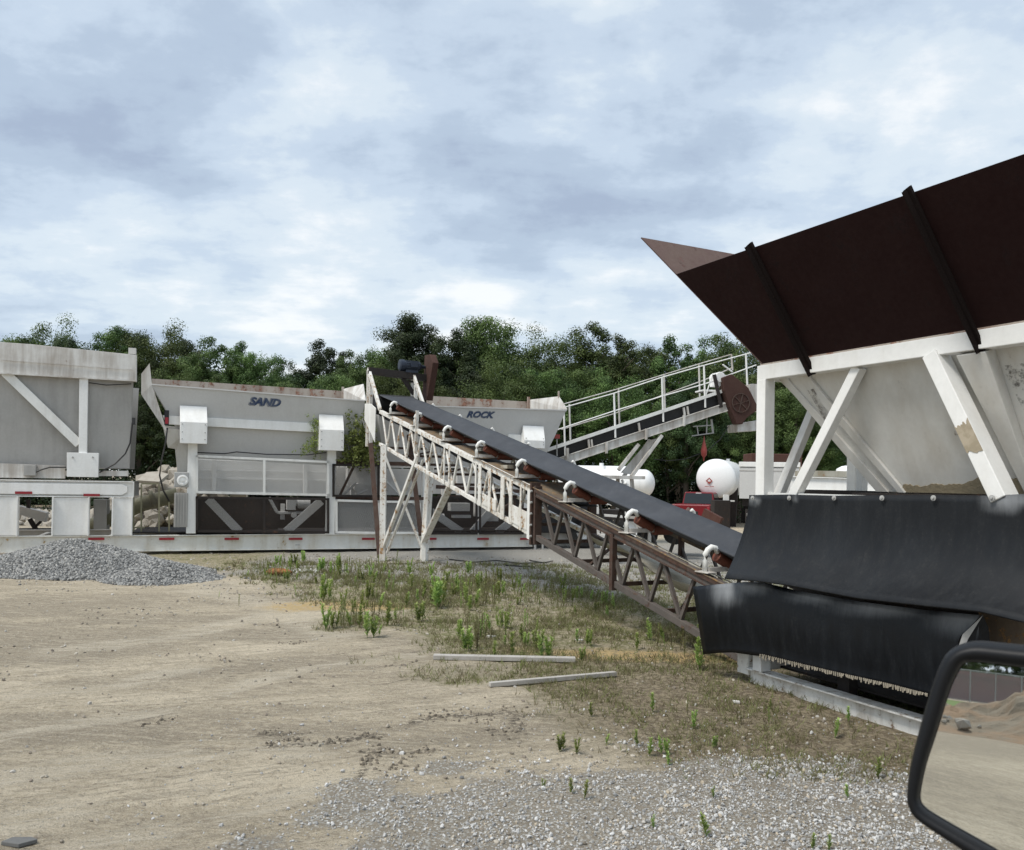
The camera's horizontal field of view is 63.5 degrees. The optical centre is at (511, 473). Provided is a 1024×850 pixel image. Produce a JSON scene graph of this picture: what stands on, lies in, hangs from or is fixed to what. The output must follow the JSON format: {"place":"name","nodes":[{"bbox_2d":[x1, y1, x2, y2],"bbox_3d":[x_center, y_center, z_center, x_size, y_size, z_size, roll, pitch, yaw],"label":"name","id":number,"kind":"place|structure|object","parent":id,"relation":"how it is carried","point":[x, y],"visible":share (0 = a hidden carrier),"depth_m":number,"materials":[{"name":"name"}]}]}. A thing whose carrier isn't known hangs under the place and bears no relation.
{"place":"outdoors","nodes":[
{"label":"outdoors","id":0,"kind":"place"},
{"bbox_2d":[0,476,960,849],"bbox_3d":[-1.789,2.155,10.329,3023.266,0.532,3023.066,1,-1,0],"label":"ground","id":1,"kind":"structure","parent":0,"point":[76,762],"depth_m":6.20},
{"bbox_2d":[1,837,36,847],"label":"flat stone","id":2,"kind":"object","parent":1,"relation":"on","point":[17,842],"visible":1,"depth_m":4.11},
{"bbox_2d":[0,333,48,502],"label":"broadleaf tree","id":3,"kind":"object","parent":1,"relation":"on","point":[21,340],"visible":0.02,"depth_m":60.47,"materials":[{"name":"green plant"}]},
{"bbox_2d":[24,313,86,348],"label":"broadleaf tree","id":4,"kind":"object","parent":1,"relation":"on","point":[38,336],"visible":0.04,"depth_m":63.24,"materials":[{"name":"green plant"}]},
{"bbox_2d":[49,338,98,479],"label":"broadleaf tree","id":5,"kind":"object","parent":1,"relation":"on","point":[70,344],"visible":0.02,"depth_m":59.29,"materials":[{"name":"green plant"}]},
{"bbox_2d":[19,509,173,525],"bbox_3d":[-17.543,1.727,31.920,17.353,1.004,4.416,1,-1,0],"label":"rubble","id":6,"kind":"object","parent":1,"relation":"on","point":[23,520],"visible":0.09,"depth_m":30.55,"materials":[{"name":"stone"}]},
{"bbox_2d":[92,325,138,498],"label":"broadleaf tree","id":7,"kind":"object","parent":1,"relation":"on","point":[115,334],"visible":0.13,"depth_m":57.64,"materials":[{"name":"green plant"}]},
{"bbox_2d":[92,325,157,479],"bbox_3d":[-28.871,-3.851,61.865,6.002,14.027,7.406,1,-1,-2],"label":"broadleaf tree","id":8,"kind":"object","parent":1,"relation":"on","point":[118,345],"visible":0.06,"depth_m":61.02,"materials":[{"name":"green plant"}]},
{"bbox_2d":[0,538,270,586],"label":"gravel pile","id":9,"kind":"object","parent":1,"relation":"on","point":[71,559],"visible":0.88,"depth_m":14.76,"materials":[{"name":"gravel"}]},
{"bbox_2d":[120,377,168,478],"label":"broadleaf tree","id":10,"kind":"object","parent":1,"relation":"on","point":[139,468],"visible":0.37,"depth_m":52.29,"materials":[{"name":"green plant"}]},
{"bbox_2d":[122,318,208,461],"bbox_3d":[-26.229,-4.171,60.082,9.624,14.715,8.400,1,-1,13],"label":"broadleaf tree","id":11,"kind":"object","parent":1,"relation":"on","point":[172,349],"visible":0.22,"depth_m":59.03,"materials":[{"name":"green plant"}]},
{"bbox_2d":[136,358,200,466],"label":"broadleaf tree","id":12,"kind":"object","parent":1,"relation":"on","point":[150,440],"visible":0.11,"depth_m":53.75,"materials":[{"name":"green plant"}]},
{"bbox_2d":[90,465,247,528],"bbox_3d":[-10.842,0.948,26.485,6.493,2.455,3.930,1,-1,0],"label":"rubble heap","id":13,"kind":"object","parent":1,"relation":"on","point":[167,475],"visible":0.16,"depth_m":25.58,"materials":[{"name":"stone"}]},
{"bbox_2d":[152,338,212,375],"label":"broadleaf tree","id":14,"kind":"object","parent":1,"relation":"on","point":[186,341],"visible":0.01,"depth_m":63.91,"materials":[{"name":"green plant"}]},
{"bbox_2d":[166,335,241,383],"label":"broadleaf tree","id":15,"kind":"object","parent":1,"relation":"on","point":[214,354],"visible":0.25,"depth_m":58.57,"materials":[{"name":"green plant"}]},
{"bbox_2d":[201,374,231,383],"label":"broadleaf tree","id":16,"kind":"object","parent":1,"relation":"on","point":[216,378],"visible":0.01,"depth_m":52.13,"materials":[{"name":"green plant"}]},
{"bbox_2d":[212,341,257,383],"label":"broadleaf tree","id":17,"kind":"object","parent":1,"relation":"on","point":[238,348],"visible":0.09,"depth_m":61.34,"materials":[{"name":"green plant"}]},
{"bbox_2d":[228,351,294,496],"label":"broadleaf tree","id":18,"kind":"object","parent":1,"relation":"on","point":[259,370],"visible":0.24,"depth_m":59.48,"materials":[{"name":"green plant"}]},
{"bbox_2d":[248,379,303,496],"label":"broadleaf tree","id":19,"kind":"object","parent":1,"relation":"on","point":[280,384],"visible":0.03,"depth_m":51.50,"materials":[{"name":"green plant"}]},
{"bbox_2d":[0,363,566,552],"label":"bin trailer","id":20,"kind":"object","parent":1,"relation":"on","point":[232,439],"visible":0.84,"depth_m":20.68,"materials":[{"name":"paint"}]},
{"bbox_2d":[19,499,50,529],"bbox_3d":[-11.911,1.059,20.719,1.000,0.816,0.400,1,-1,-21],"label":"steel support frame","id":21,"kind":"object","parent":20,"relation":"on","point":[27,510],"visible":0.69,"depth_m":20.59,"materials":[{"name":"grey paint"}]},
{"bbox_2d":[0,342,138,535],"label":"raised hopper","id":22,"kind":"object","parent":20,"relation":"on","point":[73,412],"visible":1,"depth_m":18.68,"materials":[{"name":"white paint"}]},
{"bbox_2d":[94,499,109,528],"bbox_3d":[-10.607,1.110,21.402,0.375,0.881,0.260,1,-1,-21],"label":"steel post","id":23,"kind":"object","parent":20,"relation":"on","point":[101,509],"visible":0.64,"depth_m":21.28,"materials":[{"name":"metal"}]},
{"bbox_2d":[90,488,176,528],"bbox_3d":[-9.980,0.992,21.799,2.254,1.239,0.470,1,-1,-21],"label":"discharge pipe","id":24,"kind":"object","parent":20,"relation":"attached to","point":[164,501],"visible":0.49,"depth_m":21.81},
{"bbox_2d":[292,415,324,458],"bbox_3d":[-4.992,-0.899,20.484,0.580,1.172,0.743,1,-1,33],"label":"shrub","id":25,"kind":"object","parent":20,"relation":"in","point":[313,443],"visible":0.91,"depth_m":20.51,"materials":[{"name":"green plant"}]},
{"bbox_2d":[335,408,388,472],"bbox_3d":[-3.842,-0.825,21.048,1.358,1.648,0.993,1,-1,0],"label":"shrub","id":26,"kind":"object","parent":20,"relation":"in","point":[359,448],"visible":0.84,"depth_m":20.91,"materials":[{"name":"green plant"}]},
{"bbox_2d":[263,357,304,496],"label":"broadleaf tree","id":27,"kind":"object","parent":1,"relation":"on","point":[290,365],"visible":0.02,"depth_m":64.35,"materials":[{"name":"green plant"}]},
{"bbox_2d":[276,372,314,496],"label":"broadleaf tree","id":28,"kind":"object","parent":1,"relation":"on","point":[302,382],"visible":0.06,"depth_m":60.17,"materials":[{"name":"green plant"}]},
{"bbox_2d":[291,338,352,388],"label":"broadleaf tree","id":29,"kind":"object","parent":1,"relation":"on","point":[318,363],"visible":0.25,"depth_m":61.30,"materials":[{"name":"green plant"}]},
{"bbox_2d":[319,574,332,600],"bbox_3d":[-2.773,1.714,12.383,0.266,0.406,0.178,1,-1,12],"label":"weed plant","id":30,"kind":"object","parent":1,"relation":"on","point":[323,587],"visible":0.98,"depth_m":12.38,"materials":[{"name":"green plant"}]},
{"bbox_2d":[320,602,332,629],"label":"weed plant","id":31,"kind":"object","parent":1,"relation":"on","point":[327,615],"visible":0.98,"depth_m":10.18,"materials":[{"name":"green plant"}]},
{"bbox_2d":[329,610,339,627],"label":"weed plant","id":32,"kind":"object","parent":1,"relation":"on","point":[332,617],"visible":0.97,"depth_m":10.26,"materials":[{"name":"green plant"}]},
{"bbox_2d":[305,374,364,440],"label":"broadleaf tree","id":33,"kind":"object","parent":1,"relation":"on","point":[337,382],"visible":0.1,"depth_m":53.35,"materials":[{"name":"green plant"}]},
{"bbox_2d":[141,640,532,776],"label":"mud clods","id":34,"kind":"object","parent":1,"relation":"on","point":[369,758],"visible":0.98,"depth_m":5.90,"materials":[{"name":"soil"}]},
{"bbox_2d":[0,468,695,508],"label":"hedge brush","id":35,"kind":"object","parent":1,"relation":"on","point":[113,478],"visible":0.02,"depth_m":61.58,"materials":[{"name":"green plant"}]},
{"bbox_2d":[330,349,380,438],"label":"broadleaf tree","id":36,"kind":"object","parent":1,"relation":"on","point":[353,374],"visible":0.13,"depth_m":58.02,"materials":[{"name":"green plant"}]},
{"bbox_2d":[365,580,374,596],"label":"weed plant","id":37,"kind":"object","parent":1,"relation":"on","point":[367,589],"visible":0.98,"depth_m":12.71,"materials":[{"name":"green plant"}]},
{"bbox_2d":[363,615,379,637],"bbox_3d":[-1.645,1.786,9.653,0.215,0.293,0.167,2,-1,-43],"label":"weed plant","id":38,"kind":"object","parent":1,"relation":"on","point":[373,629],"visible":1,"depth_m":9.66,"materials":[{"name":"green plant"}]},
{"bbox_2d":[46,340,700,508],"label":"woodland","id":39,"kind":"object","parent":1,"relation":"on","point":[214,367],"visible":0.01,"depth_m":65.95,"materials":[{"name":"green plant"}]},
{"bbox_2d":[351,346,403,394],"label":"broadleaf tree","id":40,"kind":"object","parent":1,"relation":"on","point":[382,360],"visible":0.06,"depth_m":61.41,"materials":[{"name":"green plant"}]},
{"bbox_2d":[348,359,407,496],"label":"broadleaf tree","id":41,"kind":"object","parent":1,"relation":"on","point":[384,387],"visible":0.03,"depth_m":55.11,"materials":[{"name":"green plant"}]},
{"bbox_2d":[383,599,392,623],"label":"weed plant","id":42,"kind":"object","parent":1,"relation":"on","point":[388,614],"visible":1,"depth_m":10.40,"materials":[{"name":"green plant"}]},
{"bbox_2d":[370,559,437,563],"bbox_3d":[-2.413,1.980,18.516,1.500,0.020,0.600,1,-1,-26],"label":"concrete pad","id":43,"kind":"object","parent":1,"relation":"on","point":[413,561],"visible":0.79,"depth_m":18.46,"materials":[{"name":"concrete"}]},
{"bbox_2d":[361,310,456,496],"bbox_3d":[-7.671,-3.982,60.575,9.594,15.003,8.684,1,-1,40],"label":"broadleaf tree","id":44,"kind":"object","parent":1,"relation":"on","point":[405,339],"visible":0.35,"depth_m":58.80,"materials":[{"name":"green plant"}]},
{"bbox_2d":[413,600,425,619],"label":"weed plant","id":45,"kind":"object","parent":1,"relation":"on","point":[419,613],"visible":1,"depth_m":10.82,"materials":[{"name":"green plant"}]},
{"bbox_2d":[1,450,846,522],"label":"undergrowth","id":46,"kind":"object","parent":1,"relation":"on","point":[660,487],"visible":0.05,"depth_m":52.41,"materials":[{"name":"green plant"}]},
{"bbox_2d":[396,364,455,402],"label":"broadleaf tree","id":47,"kind":"object","parent":1,"relation":"on","point":[442,392],"visible":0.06,"depth_m":52.12,"materials":[{"name":"green plant"}]},
{"bbox_2d":[393,330,461,494],"bbox_3d":[-5.650,-3.333,60.163,5.244,13.800,6.994,1,-1,-37],"label":"broadleaf tree","id":48,"kind":"object","parent":1,"relation":"on","point":[449,366],"visible":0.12,"depth_m":59.05,"materials":[{"name":"green plant"}]},
{"bbox_2d":[431,580,444,606],"bbox_3d":[-1.071,1.748,11.970,0.236,0.415,0.331,1,-1,-9],"label":"weed plant","id":49,"kind":"object","parent":1,"relation":"on","point":[437,593],"visible":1,"depth_m":11.97,"materials":[{"name":"green plant"}]},
{"bbox_2d":[428,327,487,392],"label":"broadleaf tree","id":50,"kind":"object","parent":1,"relation":"on","point":[468,364],"visible":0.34,"depth_m":58.15,"materials":[{"name":"green plant"}]},
{"bbox_2d":[459,626,473,648],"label":"weed plant","id":51,"kind":"object","parent":1,"relation":"on","point":[465,640],"visible":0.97,"depth_m":8.96,"materials":[{"name":"green plant"}]},
{"bbox_2d":[0,552,934,849],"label":"scattered pebbles","id":52,"kind":"object","parent":1,"relation":"on","point":[590,764],"visible":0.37,"depth_m":7.09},
{"bbox_2d":[448,370,498,469],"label":"broadleaf tree","id":53,"kind":"object","parent":1,"relation":"on","point":[474,375],"visible":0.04,"depth_m":54.33,"materials":[{"name":"green plant"}]},
{"bbox_2d":[442,315,532,396],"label":"broadleaf tree","id":54,"kind":"object","parent":1,"relation":"on","point":[489,339],"visible":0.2,"depth_m":60.80,"materials":[{"name":"green plant"}]},
{"bbox_2d":[433,654,575,661],"bbox_3d":[-0.078,1.902,8.515,1.460,0.050,0.090,1,-1,0],"label":"wooden plank","id":55,"kind":"object","parent":1,"relation":"on","point":[475,657],"visible":0.89,"depth_m":8.47,"materials":[{"name":"wood"}]},
{"bbox_2d":[495,602,514,629],"bbox_3d":[-0.088,1.778,10.338,0.242,0.321,0.428,1,-1,-6],"label":"weed plant","id":56,"kind":"object","parent":1,"relation":"on","point":[501,613],"visible":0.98,"depth_m":10.33,"materials":[{"name":"green plant"}]},
{"bbox_2d":[454,352,559,494],"bbox_3d":[-0.565,-2.222,51.672,7.129,11.238,8.167,1,-1,9],"label":"broadleaf tree","id":57,"kind":"object","parent":1,"relation":"on","point":[510,393],"visible":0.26,"depth_m":51.19,"materials":[{"name":"green plant"}]},
{"bbox_2d":[531,629,545,647],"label":"weed plant","id":58,"kind":"object","parent":1,"relation":"on","point":[533,638],"visible":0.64,"depth_m":9.14,"materials":[{"name":"green plant"}]},
{"bbox_2d":[535,634,554,655],"bbox_3d":[0.345,1.809,8.628,0.209,0.273,0.148,1,-1,-12],"label":"weed plant","id":59,"kind":"object","parent":1,"relation":"on","point":[548,651],"visible":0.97,"depth_m":8.63,"materials":[{"name":"green plant"}]},
{"bbox_2d":[497,321,598,419],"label":"broadleaf tree","id":60,"kind":"object","parent":1,"relation":"on","point":[549,363],"visible":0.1,"depth_m":59.27,"materials":[{"name":"green plant"}]},
{"bbox_2d":[513,367,582,446],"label":"broadleaf tree","id":61,"kind":"object","parent":1,"relation":"on","point":[544,380],"visible":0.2,"depth_m":53.05,"materials":[{"name":"green plant"}]},
{"bbox_2d":[489,671,616,686],"bbox_3d":[0.396,1.902,7.657,1.308,0.045,0.050,1,-1,-24],"label":"wooden plank","id":62,"kind":"object","parent":1,"relation":"on","point":[531,680],"visible":1,"depth_m":7.61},
{"bbox_2d":[555,732,565,751],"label":"weed plant","id":63,"kind":"object","parent":1,"relation":"on","point":[561,740],"visible":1,"depth_m":5.65,"materials":[{"name":"green plant"}]},
{"bbox_2d":[551,407,594,465],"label":"broadleaf tree","id":64,"kind":"object","parent":1,"relation":"on","point":[572,438],"visible":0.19,"depth_m":52.81,"materials":[{"name":"green plant"}]},
{"bbox_2d":[364,354,792,660],"bbox_3d":[-0.229,-0.510,14.523,1.933,5.013,13.810,1,-1,-24],"label":"feeder conveyor","id":65,"kind":"object","parent":1,"relation":"on","point":[528,472],"visible":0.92,"depth_m":13.00,"materials":[{"name":"white paint"}]},
{"bbox_2d":[534,503,637,549],"bbox_3d":[2.360,1.539,24.593,4.896,1.671,2.373,1,-1,-25],"label":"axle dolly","id":66,"kind":"object","parent":1,"relation":"on","point":[563,535],"visible":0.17,"depth_m":23.18,"materials":[{"name":"metal"}]},
{"bbox_2d":[553,365,627,465],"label":"broadleaf tree","id":67,"kind":"object","parent":1,"relation":"on","point":[583,379],"visible":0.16,"depth_m":54.69,"materials":[{"name":"green plant"}]},
{"bbox_2d":[549,321,643,465],"bbox_3d":[6.532,-3.723,62.182,7.178,15.190,8.139,1,-1,42],"label":"broadleaf tree","id":68,"kind":"object","parent":1,"relation":"on","point":[588,354],"visible":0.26,"depth_m":60.34,"materials":[{"name":"green plant"}]},
{"bbox_2d":[578,463,625,508],"bbox_3d":[4.966,1.167,46.151,4.050,3.468,1.724,1,-1,6],"label":"gas tank","id":69,"kind":"object","parent":1,"relation":"on","point":[597,467],"visible":0.02,"depth_m":45.83,"materials":[{"name":"metal"}]},
{"bbox_2d":[558,466,654,494],"bbox_3d":[4.669,1.244,42.500,5.250,3.231,1.424,1,-1,14],"label":"gas tank","id":70,"kind":"object","parent":1,"relation":"on","point":[646,485],"visible":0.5,"depth_m":41.56,"materials":[{"name":"metal"}]},
{"bbox_2d":[565,365,664,508],"bbox_3d":[6.875,-1.733,52.813,6.646,10.477,7.614,2,-1,-43],"label":"broadleaf tree","id":71,"kind":"object","parent":1,"relation":"on","point":[601,406],"visible":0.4,"depth_m":52.07,"materials":[{"name":"green plant"}]},
{"bbox_2d":[598,333,653,414],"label":"broadleaf tree","id":72,"kind":"object","parent":1,"relation":"on","point":[622,347],"visible":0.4,"depth_m":58.60,"materials":[{"name":"green plant"}]},
{"bbox_2d":[617,379,669,466],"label":"broadleaf tree","id":73,"kind":"object","parent":1,"relation":"on","point":[656,392],"visible":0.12,"depth_m":54.12,"materials":[{"name":"green plant"}]},
{"bbox_2d":[597,503,697,548],"bbox_3d":[3.127,1.139,20.423,4.072,1.414,2.935,1,-1,0],"label":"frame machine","id":74,"kind":"object","parent":1,"relation":"on","point":[610,513],"visible":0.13,"depth_m":21.09,"materials":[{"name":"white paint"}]},
{"bbox_2d":[619,342,678,458],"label":"broadleaf tree","id":75,"kind":"object","parent":1,"relation":"on","point":[646,352],"visible":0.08,"depth_m":62.92,"materials":[{"name":"green plant"}]},
{"bbox_2d":[547,353,756,508],"bbox_3d":[4.494,-0.829,26.023,7.253,6.314,1.420,1,-1,-12],"label":"walkway conveyor","id":76,"kind":"object","parent":1,"relation":"on","point":[734,398],"visible":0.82,"depth_m":25.91,"materials":[{"name":"metal"}]},
{"bbox_2d":[656,736,669,753],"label":"weed plant","id":77,"kind":"object","parent":1,"relation":"on","point":[666,745],"visible":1,"depth_m":5.68,"materials":[{"name":"green plant"}]},
{"bbox_2d":[642,403,701,502],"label":"broadleaf tree","id":78,"kind":"object","parent":1,"relation":"on","point":[665,466],"visible":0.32,"depth_m":52.09,"materials":[{"name":"green plant"}]},
{"bbox_2d":[646,335,708,503],"bbox_3d":[12.012,-3.138,59.951,4.686,14.014,5.476,1,-1,10],"label":"broadleaf tree","id":79,"kind":"object","parent":1,"relation":"on","point":[658,364],"visible":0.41,"depth_m":59.78,"materials":[{"name":"green plant"}]},
{"bbox_2d":[669,623,695,649],"bbox_3d":[1.945,1.839,9.331,0.374,0.280,0.212,1,-1,-28],"label":"weed plant","id":80,"kind":"object","parent":1,"relation":"on","point":[683,637],"visible":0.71,"depth_m":9.32,"materials":[{"name":"green plant"}]},
{"bbox_2d":[654,377,734,502],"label":"broadleaf tree","id":81,"kind":"object","parent":1,"relation":"on","point":[686,434],"visible":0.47,"depth_m":51.17,"materials":[{"name":"green plant"}]},
{"bbox_2d":[672,492,719,515],"bbox_3d":[10.418,2.014,45.565,2.460,1.960,6.050,1,-1,24],"label":"pickup truck","id":82,"kind":"object","parent":1,"relation":"on","point":[699,502],"visible":0.18,"depth_m":44.64,"materials":[{"name":"red paint"}]},
{"bbox_2d":[693,643,705,669],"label":"weed plant","id":83,"kind":"object","parent":1,"relation":"on","point":[697,658],"visible":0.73,"depth_m":8.26,"materials":[{"name":"green plant"}]},
{"bbox_2d":[698,811,710,837],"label":"weed plant","id":84,"kind":"object","parent":1,"relation":"on","point":[705,823],"visible":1,"depth_m":4.32,"materials":[{"name":"green plant"}]},
{"bbox_2d":[668,333,744,399],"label":"broadleaf tree","id":85,"kind":"object","parent":1,"relation":"on","point":[701,351],"visible":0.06,"depth_m":60.99,"materials":[{"name":"green plant"}]},
{"bbox_2d":[701,509,722,523],"bbox_3d":[7.187,1.592,29.737,0.843,0.620,0.140,0,-1,45],"label":"steel channel","id":86,"kind":"object","parent":1,"relation":"on","point":[710,515],"visible":0.71,"depth_m":29.67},
{"bbox_2d":[678,371,756,477],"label":"broadleaf tree","id":87,"kind":"object","parent":1,"relation":"on","point":[748,444],"visible":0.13,"depth_m":52.08,"materials":[{"name":"green plant"}]},
{"bbox_2d":[696,459,747,526],"bbox_3d":[13.058,1.107,50.127,2.204,3.958,9.950,1,-1,23],"label":"gas tank","id":88,"kind":"object","parent":1,"relation":"on","point":[720,477],"visible":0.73,"depth_m":45.78,"materials":[{"name":"metal"}]},
{"bbox_2d":[691,412,779,522],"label":"broadleaf tree","id":89,"kind":"object","parent":1,"relation":"on","point":[747,436],"visible":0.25,"depth_m":51.07,"materials":[{"name":"green plant"}]},
{"bbox_2d":[695,332,781,442],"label":"broadleaf tree","id":90,"kind":"object","parent":1,"relation":"on","point":[733,350],"visible":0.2,"depth_m":57.97,"materials":[{"name":"green plant"}]},
{"bbox_2d":[720,374,797,450],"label":"broadleaf tree","id":91,"kind":"object","parent":1,"relation":"on","point":[753,378],"visible":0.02,"depth_m":55.21,"materials":[{"name":"green plant"}]},
{"bbox_2d":[739,462,799,521],"bbox_3d":[9.624,1.163,31.032,2.127,3.102,2.794,1,-1,17],"label":"box trailer","id":92,"kind":"object","parent":1,"relation":"on","point":[747,470],"visible":0.27,"depth_m":30.25,"materials":[{"name":"grey paint"}]},
{"bbox_2d":[748,355,813,452],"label":"broadleaf tree","id":93,"kind":"object","parent":1,"relation":"on","point":[756,363],"visible":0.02,"depth_m":57.36,"materials":[{"name":"green plant"}]},
{"bbox_2d":[774,418,805,461],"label":"broadleaf tree","id":94,"kind":"object","parent":1,"relation":"on","point":[780,448],"visible":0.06,"depth_m":53.03,"materials":[{"name":"green plant"}]},
{"bbox_2d":[774,387,840,470],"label":"broadleaf tree","id":95,"kind":"object","parent":1,"relation":"on","point":[795,408],"visible":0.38,"depth_m":52.37,"materials":[{"name":"green plant"}]},
{"bbox_2d":[793,422,846,477],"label":"broadleaf tree","id":96,"kind":"object","parent":1,"relation":"on","point":[839,459],"visible":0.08,"depth_m":53.42,"materials":[{"name":"green plant"}]},
{"bbox_2d":[641,154,1023,735],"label":"feed hopper","id":97,"kind":"object","parent":1,"relation":"on","point":[883,343],"visible":0.94,"depth_m":6.40,"materials":[{"name":"white paint"}]},
{"bbox_2d":[790,466,874,490],"bbox_3d":[10.178,1.016,21.881,5.309,2.472,2.681,1,-1,29],"label":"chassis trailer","id":98,"kind":"object","parent":1,"relation":"on","point":[822,480],"visible":0.21,"depth_m":21.66,"materials":[{"name":"white paint"}]},
{"bbox_2d":[0,0,1023,470],"label":"sky","id":99,"kind":"structure","parent":0,"point":[278,177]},
{"bbox_2d":[109,701,949,849],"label":"loose gravel","id":100,"kind":"structure","parent":0,"point":[742,842],"depth_m":4.62,"materials":[{"name":"gravel"}]},
{"bbox_2d":[208,556,924,783],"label":"grass","id":101,"kind":"structure","parent":0,"point":[609,629],"depth_m":9.64,"materials":[{"name":"plant"}]},
{"bbox_2d":[711,500,730,527],"bbox_3d":[9.055,1.973,35.984,0.700,1.600,0.700,1,-1,0],"label":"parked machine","id":102,"kind":"object","parent":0,"point":[721,508],"visible":0.49,"depth_m":35.64,"materials":[{"name":"metal"}]},
{"bbox_2d":[743,453,801,466],"bbox_3d":[10.817,0.975,34.594,2.100,3.531,1.400,1,-1,0],"label":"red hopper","id":103,"kind":"object","parent":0,"point":[750,457],"visible":0.16,"depth_m":33.91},
{"bbox_2d":[907,641,1023,849],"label":"mirror","id":104,"kind":"object","parent":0,"point":[965,788],"depth_m":0.85,"materials":[{"name":"black"}]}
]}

